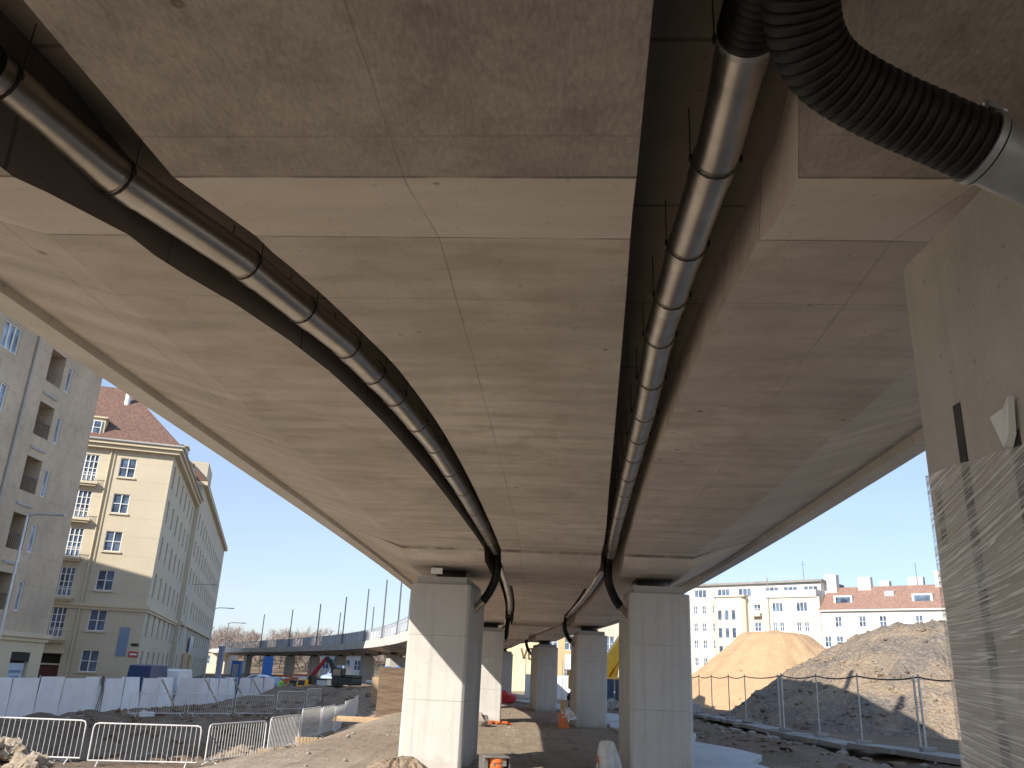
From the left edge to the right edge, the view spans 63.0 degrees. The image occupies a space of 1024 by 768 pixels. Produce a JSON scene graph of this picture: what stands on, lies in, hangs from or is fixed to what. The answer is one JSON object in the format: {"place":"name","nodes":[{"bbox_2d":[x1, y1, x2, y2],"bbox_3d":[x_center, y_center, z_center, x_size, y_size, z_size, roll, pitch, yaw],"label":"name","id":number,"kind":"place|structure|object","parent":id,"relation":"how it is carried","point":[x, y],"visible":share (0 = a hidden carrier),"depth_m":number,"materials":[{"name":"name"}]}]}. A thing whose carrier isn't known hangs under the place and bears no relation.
{"place":"outdoors","nodes":[
{"label":"outdoors","id":0,"kind":"place"},
{"bbox_2d":[0,645,962,767],"bbox_3d":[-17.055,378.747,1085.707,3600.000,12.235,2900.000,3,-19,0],"label":"ground","id":1,"kind":"structure","parent":0,"point":[367,744],"depth_m":30.10,"materials":[{"name":"brown soil"}]},
{"bbox_2d":[0,737,40,762],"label":"earth heap","id":2,"kind":"object","parent":1,"relation":"on","point":[9,747],"visible":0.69,"depth_m":20.43,"materials":[{"name":"beige stone"}]},
{"bbox_2d":[1,750,54,767],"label":"earth heap","id":3,"kind":"object","parent":1,"relation":"on","point":[33,759],"visible":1,"depth_m":20.11,"materials":[{"name":"beige stone"}]},
{"bbox_2d":[0,717,86,764],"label":"pedestrian barrier","id":4,"kind":"object","parent":1,"relation":"on","point":[48,719],"visible":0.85,"depth_m":22.69,"materials":[{"name":"silver metal"}]},
{"bbox_2d":[0,311,101,677],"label":"grey apartment house","id":5,"kind":"structure","parent":1,"relation":"on","point":[49,394],"depth_m":56.94,"materials":[{"name":"paint"}]},
{"bbox_2d":[0,381,7,410],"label":"window","id":6,"kind":"structure","parent":5,"relation":"in","point":[3,387],"depth_m":52.83,"materials":[{"name":"blue glass"}]},
{"bbox_2d":[0,320,21,354],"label":"window","id":7,"kind":"structure","parent":5,"relation":"in","point":[11,335],"depth_m":53.45,"materials":[{"name":"blue glass"}]},
{"bbox_2d":[14,581,23,610],"bbox_3d":[-32.785,14.049,55.440,0.120,1.900,0.620,3,-19,0],"label":"window","id":8,"kind":"structure","parent":5,"relation":"in","point":[21,584],"depth_m":55.59,"materials":[{"name":"white paint"}]},
{"bbox_2d":[27,524,36,552],"bbox_3d":[-32.624,10.467,56.697,0.120,1.900,0.620,3,-19,0],"label":"window","id":9,"kind":"structure","parent":5,"relation":"in","point":[34,528],"depth_m":56.85,"materials":[{"name":"glass"}]},
{"bbox_2d":[40,469,49,496],"bbox_3d":[-32.463,6.884,57.954,0.120,1.900,0.620,3,-19,0],"label":"window","id":10,"kind":"structure","parent":5,"relation":"in","point":[47,472],"depth_m":58.12,"materials":[{"name":"glass"}]},
{"bbox_2d":[52,417,61,443],"bbox_3d":[-32.301,3.302,59.211,0.120,1.900,0.620,3,-19,0],"label":"window","id":11,"kind":"structure","parent":5,"relation":"in","point":[57,429],"depth_m":59.37,"materials":[{"name":"blue glass"}]},
{"bbox_2d":[64,367,72,392],"bbox_3d":[-32.140,-0.281,60.468,0.120,1.900,0.620,3,-19,0],"label":"window","id":12,"kind":"structure","parent":5,"relation":"in","point":[70,370],"depth_m":60.64,"materials":[{"name":"glass"}]},
{"bbox_2d":[37,386,203,694],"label":"yellow corner house","id":13,"kind":"structure","parent":1,"relation":"on","point":[139,498],"depth_m":78.81,"materials":[{"name":"paint"}]},
{"bbox_2d":[37,666,57,693],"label":"sign","id":14,"kind":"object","parent":13,"relation":"in","point":[45,671],"depth_m":73.61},
{"bbox_2d":[47,607,67,637],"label":"window","id":15,"kind":"structure","parent":13,"relation":"in","point":[58,615],"depth_m":74.86,"materials":[{"name":"white paint"}]},
{"bbox_2d":[55,566,75,596],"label":"window","id":16,"kind":"structure","parent":13,"relation":"in","point":[66,578],"depth_m":76.02,"materials":[{"name":"white paint"}]},
{"bbox_2d":[64,527,83,556],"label":"window","id":17,"kind":"structure","parent":13,"relation":"in","point":[75,536],"depth_m":77.20,"materials":[{"name":"white glass"}]},
{"bbox_2d":[72,490,91,517],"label":"window","id":18,"kind":"structure","parent":13,"relation":"in","point":[83,499],"depth_m":78.38,"materials":[{"name":"white paint"}]},
{"bbox_2d":[76,650,99,673],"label":"window","id":19,"kind":"structure","parent":13,"relation":"in","point":[89,658],"depth_m":74.55,"materials":[{"name":"glass"}]},
{"bbox_2d":[80,454,99,480],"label":"window","id":20,"kind":"structure","parent":13,"relation":"in","point":[91,462],"depth_m":79.53,"materials":[{"name":"white paint"}]},
{"bbox_2d":[84,609,107,632],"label":"window","id":21,"kind":"structure","parent":13,"relation":"in","point":[97,618],"depth_m":75.71,"materials":[{"name":"white glass"}]},
{"bbox_2d":[93,569,115,592],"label":"window","id":22,"kind":"structure","parent":13,"relation":"in","point":[105,578],"depth_m":76.88,"materials":[{"name":"white glass"}]},
{"bbox_2d":[100,531,122,552],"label":"window","id":23,"kind":"structure","parent":13,"relation":"in","point":[113,539],"depth_m":78.07,"materials":[{"name":"glass"}]},
{"bbox_2d":[108,493,129,514],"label":"window","id":24,"kind":"structure","parent":13,"relation":"in","point":[120,503],"depth_m":79.24,"materials":[{"name":"glass"}]},
{"bbox_2d":[116,458,136,479],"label":"window","id":25,"kind":"structure","parent":13,"relation":"in","point":[127,468],"depth_m":80.39,"materials":[{"name":"blue glass"}]},
{"bbox_2d":[0,675,274,716],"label":"site hoarding","id":26,"kind":"object","parent":1,"relation":"on","point":[19,697],"visible":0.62,"depth_m":52.52,"materials":[{"name":"grey metal"}]},
{"bbox_2d":[87,722,201,767],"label":"pedestrian barrier","id":27,"kind":"object","parent":1,"relation":"on","point":[150,761],"visible":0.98,"depth_m":23.05,"materials":[{"name":"silver metal"}]},
{"bbox_2d":[127,693,186,716],"bbox_3d":[-17.950,16.264,42.395,0.577,1.117,3.040,-13,-25,38],"label":"pedestrian barrier","id":28,"kind":"object","parent":1,"relation":"on","point":[156,705],"visible":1,"depth_m":42.37,"materials":[{"name":"silver metal"}]},
{"bbox_2d":[168,461,227,676],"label":"long street house","id":29,"kind":"structure","parent":1,"relation":"on","point":[207,547],"depth_m":120.20,"materials":[{"name":"yellow paint"}]},
{"bbox_2d":[178,584,217,668],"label":"street lamp","id":30,"kind":"object","parent":1,"relation":"on","point":[186,621],"visible":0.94,"depth_m":90.98,"materials":[{"name":"grey metal"}]},
{"bbox_2d":[187,694,233,716],"bbox_3d":[-15.983,17.054,44.375,2.469,1.117,0.577,20,-26,-40],"label":"pedestrian barrier","id":31,"kind":"object","parent":1,"relation":"on","point":[210,701],"visible":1,"depth_m":44.37,"materials":[{"name":"silver metal"}]},
{"bbox_2d":[203,607,233,677],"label":"street lamp","id":32,"kind":"object","parent":1,"relation":"on","point":[209,641],"visible":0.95,"depth_m":101.71,"materials":[{"name":"grey metal"}]},
{"bbox_2d":[206,650,237,673],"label":"distant house","id":33,"kind":"structure","parent":1,"relation":"on","point":[212,663],"depth_m":189.27,"materials":[{"name":"beige paint"}]},
{"bbox_2d":[201,720,266,764],"bbox_3d":[-8.136,10.611,24.767,0.577,1.117,2.933,-3,-20,17],"label":"pedestrian barrier","id":34,"kind":"object","parent":1,"relation":"on","point":[230,723],"visible":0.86,"depth_m":24.53,"materials":[{"name":"silver metal"}]},
{"bbox_2d":[230,660,243,677],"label":"portable toilet","id":35,"kind":"object","parent":1,"relation":"on","point":[236,668],"visible":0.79,"depth_m":127.61,"materials":[{"name":"blue plastic"}]},
{"bbox_2d":[242,655,251,673],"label":"bridge column","id":36,"kind":"structure","parent":1,"relation":"on","point":[246,667],"depth_m":166.20,"materials":[{"name":"concrete"}]},
{"bbox_2d":[234,694,274,715],"bbox_3d":[-14.161,17.700,46.032,2.328,1.117,0.577,20,-26,-40],"label":"pedestrian barrier","id":37,"kind":"object","parent":1,"relation":"on","point":[255,706],"visible":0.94,"depth_m":45.91,"materials":[{"name":"silver metal"}]},
{"bbox_2d":[261,656,273,676],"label":"banner","id":38,"kind":"object","parent":1,"relation":"on","point":[267,666],"visible":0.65,"depth_m":117.00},
{"bbox_2d":[267,714,300,748],"bbox_3d":[-7.528,11.568,27.673,0.577,1.117,2.908,1,-19,6],"label":"pedestrian barrier","id":39,"kind":"object","parent":1,"relation":"on","point":[270,727],"visible":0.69,"depth_m":27.64,"materials":[{"name":"silver metal"}]},
{"bbox_2d":[283,655,294,675],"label":"bridge column","id":40,"kind":"structure","parent":1,"relation":"on","point":[289,664],"depth_m":140.65,"materials":[{"name":"concrete"}]},
{"bbox_2d":[274,691,305,711],"bbox_3d":[-12.735,18.284,48.181,0.577,1.117,2.778,-5,-21,20],"label":"pedestrian barrier","id":41,"kind":"object","parent":1,"relation":"on","point":[302,708],"visible":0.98,"depth_m":48.14,"materials":[{"name":"grey metal"}]},
{"bbox_2d":[286,679,307,685],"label":"digger","id":42,"kind":"object","parent":1,"relation":"on","point":[301,682],"visible":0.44,"depth_m":77.44,"materials":[{"name":"metal"}]},
{"bbox_2d":[294,706,322,740],"bbox_3d":[-7.367,12.446,30.653,0.577,1.117,2.894,2,-19,2],"label":"pedestrian barrier","id":43,"kind":"object","parent":1,"relation":"on","point":[311,723],"visible":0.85,"depth_m":30.62,"materials":[{"name":"silver metal"}]},
{"bbox_2d":[295,737,321,743],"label":"timber beam","id":44,"kind":"structure","parent":1,"relation":"on","point":[303,740],"depth_m":28.92,"materials":[{"name":"beige wood"}]},
{"bbox_2d":[305,688,321,706],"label":"pedestrian barrier","id":45,"kind":"object","parent":1,"relation":"on","point":[313,697],"visible":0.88,"depth_m":50.95,"materials":[{"name":"silver metal"}]},
{"bbox_2d":[308,655,319,677],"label":"bridge column","id":46,"kind":"structure","parent":1,"relation":"on","point":[314,661],"depth_m":127.78,"materials":[{"name":"concrete"}]},
{"bbox_2d":[297,677,330,685],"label":"site truck","id":47,"kind":"object","parent":1,"relation":"on","point":[323,681],"visible":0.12,"depth_m":83.83,"materials":[{"name":"white paint"}]},
{"bbox_2d":[314,705,335,736],"bbox_3d":[-7.390,13.506,33.567,0.577,1.117,2.892,3,-19,-1],"label":"pedestrian barrier","id":48,"kind":"object","parent":1,"relation":"on","point":[329,719],"visible":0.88,"depth_m":33.47,"materials":[{"name":"silver metal"}]},
{"bbox_2d":[308,656,362,687],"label":"digger","id":49,"kind":"object","parent":1,"relation":"on","point":[339,676],"visible":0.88,"depth_m":80.47,"materials":[{"name":"metal"}]},
{"bbox_2d":[320,666,354,678],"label":"parked car","id":50,"kind":"object","parent":1,"relation":"on","point":[349,670],"visible":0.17,"depth_m":91.23,"materials":[{"name":"paint"}]},
{"bbox_2d":[333,704,344,730],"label":"pedestrian barrier","id":51,"kind":"object","parent":1,"relation":"on","point":[339,707],"visible":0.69,"depth_m":36.33,"materials":[{"name":"silver metal"}]},
{"bbox_2d":[334,655,345,665],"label":"bridge column","id":52,"kind":"structure","parent":1,"relation":"on","point":[339,660],"depth_m":114.61,"materials":[{"name":"concrete"}]},
{"bbox_2d":[319,655,361,677],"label":"distant house","id":53,"kind":"structure","parent":1,"relation":"on","point":[352,661],"depth_m":158.93,"materials":[{"name":"white paint"}]},
{"bbox_2d":[343,699,350,721],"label":"pedestrian barrier","id":54,"kind":"object","parent":1,"relation":"on","point":[347,708],"visible":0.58,"depth_m":39.52,"materials":[{"name":"silver metal"}]},
{"bbox_2d":[332,716,380,721],"bbox_3d":[-5.787,13.242,32.986,2.559,0.180,0.518,3,-19,0],"label":"plank pile","id":55,"kind":"object","parent":1,"relation":"on","point":[351,719],"visible":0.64,"depth_m":32.90,"materials":[{"name":"beige wood"}]},
{"bbox_2d":[359,654,373,683],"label":"bridge column","id":56,"kind":"structure","parent":1,"relation":"on","point":[366,666],"depth_m":100.91,"materials":[{"name":"concrete"}]},
{"bbox_2d":[370,677,378,702],"bbox_3d":[-7.330,19.387,52.648,2.900,1.650,1.400,3,-19,0],"label":"timber stack","id":57,"kind":"object","parent":1,"relation":"on","point":[374,690],"visible":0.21,"depth_m":52.02,"materials":[{"name":"brown wood"}]},
{"bbox_2d":[375,667,404,716],"bbox_3d":[-4.560,14.018,37.448,2.950,2.450,0.120,3,-19,0],"label":"plywood screen","id":58,"kind":"object","parent":1,"relation":"on","point":[390,690],"visible":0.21,"depth_m":37.46,"materials":[{"name":"brown wood"}]},
{"bbox_2d":[385,652,399,666],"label":"bridge column","id":59,"kind":"structure","parent":1,"relation":"on","point":[392,659],"depth_m":87.39,"materials":[{"name":"concrete"}]},
{"bbox_2d":[367,756,427,767],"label":"earth heap","id":60,"kind":"object","parent":1,"relation":"on","point":[404,762],"visible":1,"depth_m":13.78,"materials":[{"name":"beige soil"}]},
{"bbox_2d":[398,568,484,767],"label":"bridge column","id":61,"kind":"structure","parent":1,"relation":"on","point":[440,706],"depth_m":15.31,"materials":[{"name":"concrete"}]},
{"bbox_2d":[474,551,501,612],"bbox_3d":[-0.438,3.862,16.346,0.365,1.220,1.026,13,-22,-26],"label":"downpipe hose","id":62,"kind":"object","parent":61,"relation":"attached to","point":[485,597],"visible":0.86,"depth_m":16.32,"materials":[{"name":"plastic"}]},
{"bbox_2d":[0,0,1023,656],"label":"bridge","id":63,"kind":"structure","parent":61,"relation":"on","point":[460,214],"depth_m":4.75,"materials":[{"name":"concrete"}]},
{"bbox_2d":[0,24,500,554],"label":"drain pipe","id":64,"kind":"object","parent":63,"relation":"hanging from","point":[66,134],"visible":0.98,"depth_m":4.66,"materials":[{"name":"silver metal"}]},
{"bbox_2d":[380,580,387,637],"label":"viaduct post","id":65,"kind":"object","parent":63,"relation":"on","point":[382,632],"visible":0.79,"depth_m":86.74,"materials":[{"name":"metal"}]},
{"bbox_2d":[500,564,512,614],"bbox_3d":[-0.122,6.106,24.252,0.302,0.214,14.154,2,-19,1],"label":"drain pipe","id":66,"kind":"object","parent":63,"relation":"attached to","point":[508,592],"visible":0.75,"depth_m":22.66,"materials":[{"name":"silver metal"}]},
{"bbox_2d":[564,562,603,617],"bbox_3d":[2.021,6.189,24.213,0.299,0.214,14.263,2,-19,1],"label":"drain pipe","id":67,"kind":"object","parent":63,"relation":"attached to","point":[582,598],"visible":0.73,"depth_m":22.28,"materials":[{"name":"silver metal"}]},
{"bbox_2d":[605,0,769,559],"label":"drain pipe","id":68,"kind":"object","parent":63,"relation":"hanging from","point":[741,58],"visible":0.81,"depth_m":4.03,"materials":[{"name":"silver metal"}]},
{"bbox_2d":[26,685,937,767],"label":"rubble","id":69,"kind":"object","parent":1,"relation":"on","point":[122,713],"visible":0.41,"depth_m":39.34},
{"bbox_2d":[478,712,488,726],"bbox_3d":[-1.518,11.427,28.503,1.458,0.694,1.284,3,-19,0],"label":"stone heap","id":70,"kind":"object","parent":1,"relation":"on","point":[483,720],"visible":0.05,"depth_m":28.03,"materials":[{"name":"grey stone"}]},
{"bbox_2d":[479,623,504,721],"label":"bridge column","id":71,"kind":"structure","parent":1,"relation":"on","point":[490,704],"depth_m":31.01,"materials":[{"name":"concrete"}]},
{"bbox_2d":[504,614,509,642],"bbox_3d":[-0.216,9.493,32.381,0.263,1.212,0.906,7,-20,-13],"label":"downpipe hose","id":72,"kind":"object","parent":71,"relation":"attached to","point":[507,624],"visible":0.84,"depth_m":32.39,"materials":[{"name":"plastic"}]},
{"bbox_2d":[488,758,503,767],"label":"orange drain stub","id":73,"kind":"object","parent":1,"relation":"on","point":[497,761],"visible":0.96,"depth_m":14.43,"materials":[{"name":"plastic"}]},
{"bbox_2d":[479,753,510,767],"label":"grey lid box","id":74,"kind":"object","parent":73,"relation":"on","point":[484,760],"visible":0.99,"depth_m":14.47,"materials":[{"name":"grey plastic"}]},
{"bbox_2d":[502,648,512,692],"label":"bridge column","id":75,"kind":"structure","parent":1,"relation":"on","point":[507,671],"depth_m":59.41,"materials":[{"name":"concrete"}]},
{"bbox_2d":[502,690,516,703],"bbox_3d":[-0.888,20.175,53.785,1.917,1.082,1.643,-11,-24,34],"label":"tarpaulin heap","id":76,"kind":"object","parent":1,"relation":"on","point":[509,698],"visible":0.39,"depth_m":53.40,"materials":[{"name":"red plastic"}]},
{"bbox_2d":[507,642,538,690],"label":"lemon house","id":77,"kind":"structure","parent":1,"relation":"on","point":[520,653],"depth_m":106.21,"materials":[{"name":"paint"}]},
{"bbox_2d":[529,641,557,711],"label":"bridge column","id":78,"kind":"structure","parent":1,"relation":"on","point":[543,675],"depth_m":44.37,"materials":[{"name":"concrete"}]},
{"bbox_2d":[524,657,569,698],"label":"white site screen","id":79,"kind":"object","parent":1,"relation":"on","point":[562,681],"visible":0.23,"depth_m":67.75,"materials":[{"name":"paint"}]},
{"bbox_2d":[550,635,573,689],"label":"ochre house","id":80,"kind":"structure","parent":1,"relation":"on","point":[563,645],"depth_m":104.91,"materials":[{"name":"paint"}]},
{"bbox_2d":[558,709,576,728],"bbox_3d":[1.926,11.712,28.967,0.677,0.843,0.452,3,-19,0],"label":"orange drain stub","id":81,"kind":"object","parent":1,"relation":"on","point":[566,717],"visible":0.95,"depth_m":28.87,"materials":[{"name":"plastic"}]},
{"bbox_2d":[570,626,606,727],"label":"bridge column","id":82,"kind":"structure","parent":1,"relation":"on","point":[588,693],"depth_m":30.46,"materials":[{"name":"concrete"}]},
{"bbox_2d":[562,616,574,646],"bbox_3d":[2.130,9.427,31.879,0.370,1.220,1.041,-8,-22,29],"label":"downpipe hose","id":83,"kind":"object","parent":82,"relation":"attached to","point":[566,634],"visible":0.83,"depth_m":31.86,"materials":[{"name":"plastic"}]},
{"bbox_2d":[567,636,618,699],"bbox_3d":[7.403,19.617,59.166,6.600,5.979,2.700,7,-20,-11],"label":"digger","id":84,"kind":"object","parent":1,"relation":"on","point":[612,661],"visible":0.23,"depth_m":58.88,"materials":[{"name":"metal"}]},
{"bbox_2d":[597,623,618,676],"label":"pale corner house","id":85,"kind":"structure","parent":1,"relation":"on","point":[612,633],"depth_m":103.80,"materials":[{"name":"beige paint"}]},
{"bbox_2d":[607,676,618,701],"bbox_3d":[6.188,18.748,50.754,3.790,1.950,0.052,3,-19,0],"label":"blue screen fence","id":86,"kind":"object","parent":1,"relation":"on","point":[613,688],"visible":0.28,"depth_m":50.81,"materials":[{"name":"blue fabric"}]},
{"bbox_2d":[568,698,702,712],"bbox_3d":[6.968,18.674,48.125,7.883,1.122,3.212,4,-19,-3],"label":"spoil","id":87,"kind":"object","parent":1,"relation":"on","point":[612,704],"visible":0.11,"depth_m":47.92,"materials":[{"name":"stone"}]},
{"bbox_2d":[619,578,693,767],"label":"bridge column","id":88,"kind":"structure","parent":1,"relation":"on","point":[655,703],"depth_m":15.26,"materials":[{"name":"concrete"}]},
{"bbox_2d":[604,556,627,618],"bbox_3d":[1.992,3.933,16.236,0.363,1.220,1.027,-10,-23,31],"label":"downpipe hose","id":89,"kind":"object","parent":88,"relation":"attached to","point":[618,604],"visible":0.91,"depth_m":16.22,"materials":[{"name":"rubber"}]},
{"bbox_2d":[692,630,825,709],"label":"sand heap","id":90,"kind":"object","parent":1,"relation":"on","point":[771,653],"visible":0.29,"depth_m":66.25,"materials":[{"name":"beige sand"}]},
{"bbox_2d":[687,561,843,673],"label":"cream apartment block","id":91,"kind":"structure","parent":1,"relation":"on","point":[723,616],"depth_m":154.39,"materials":[{"name":"paint"}]},
{"bbox_2d":[772,603,782,611],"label":"window","id":92,"kind":"structure","parent":91,"relation":"in","point":[776,607],"depth_m":151.54,"materials":[{"name":"white paint"}]},
{"bbox_2d":[796,602,806,610],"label":"window","id":93,"kind":"structure","parent":91,"relation":"in","point":[800,606],"depth_m":148.73,"materials":[{"name":"white glass"}]},
{"bbox_2d":[719,619,961,739],"bbox_3d":[23.530,15.413,43.718,32.500,6.256,31.500,3,-19,0],"label":"spoil heap","id":94,"kind":"object","parent":1,"relation":"on","point":[897,650],"visible":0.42,"depth_m":38.41,"materials":[{"name":"soil"}]},
{"bbox_2d":[818,566,946,647],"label":"white apartment house","id":95,"kind":"structure","parent":1,"relation":"on","point":[865,605],"depth_m":141.87,"materials":[{"name":"paint"}]},
{"bbox_2d":[903,189,1023,767],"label":"wrapped column","id":96,"kind":"structure","parent":1,"relation":"on","point":[963,271],"depth_m":3.10,"materials":[{"name":"concrete"}]},
{"bbox_2d":[761,0,1023,207],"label":"drain hose","id":97,"kind":"object","parent":96,"relation":"attached to","point":[828,67],"visible":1,"depth_m":2.30,"materials":[{"name":"plastic"}]},
{"bbox_2d":[101,378,939,645],"label":"sky","id":98,"kind":"structure","parent":0,"point":[279,560],"materials":[{"name":"blue"}]},
{"bbox_2d":[515,700,768,767],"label":"footpath","id":99,"kind":"structure","parent":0,"point":[706,755],"depth_m":19.39,"materials":[{"name":"grey concrete"}]},
{"bbox_2d":[693,713,964,765],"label":"pavement","id":100,"kind":"structure","parent":0,"point":[941,757],"depth_m":26.39,"materials":[{"name":"concrete"}]},
{"bbox_2d":[692,673,952,751],"bbox_3d":[10.632,13.363,35.183,1.711,2.180,39.360,4,-19,-3],"label":"wire fence","id":101,"kind":"object","parent":100,"relation":"on","point":[921,748],"visible":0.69,"depth_m":28.41,"materials":[{"name":"metal"}]},
{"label":"street","id":102,"kind":"structure","parent":0,"visible":0},
{"bbox_2d":[0,513,65,638],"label":"street lamp","id":103,"kind":"object","parent":102,"relation":"on","point":[12,579],"visible":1,"depth_m":44.31,"materials":[{"name":"grey metal"}]},
{"bbox_2d":[127,664,167,696],"bbox_3d":[-27.648,22.662,63.685,2.040,2.450,5.400,4,-19,-4],"label":"sign","id":104,"kind":"object","parent":102,"relation":"on","point":[141,671],"visible":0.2,"depth_m":61.61,"materials":[{"name":"blue metal"}]},
{"bbox_2d":[167,669,191,692],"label":"van","id":105,"kind":"object","parent":102,"relation":"on","point":[178,674],"visible":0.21,"depth_m":68.26,"materials":[{"name":"white paint"}]},
{"bbox_2d":[214,646,225,677],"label":"cabinet pillar","id":106,"kind":"structure","parent":102,"relation":"on","point":[221,650],"depth_m":78.25,"materials":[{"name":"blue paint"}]},
{"bbox_3d":[1.625,6.807,14.597,0.299,0.560,0.294,3,-19,0],"label":"orange drain stub","id":107,"kind":"object","parent":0,"visible":0},
{"bbox_2d":[596,740,621,767],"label":"white sack","id":108,"kind":"object","parent":107,"relation":"on","point":[608,754],"visible":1,"depth_m":14.60,"materials":[{"name":"white plastic"}]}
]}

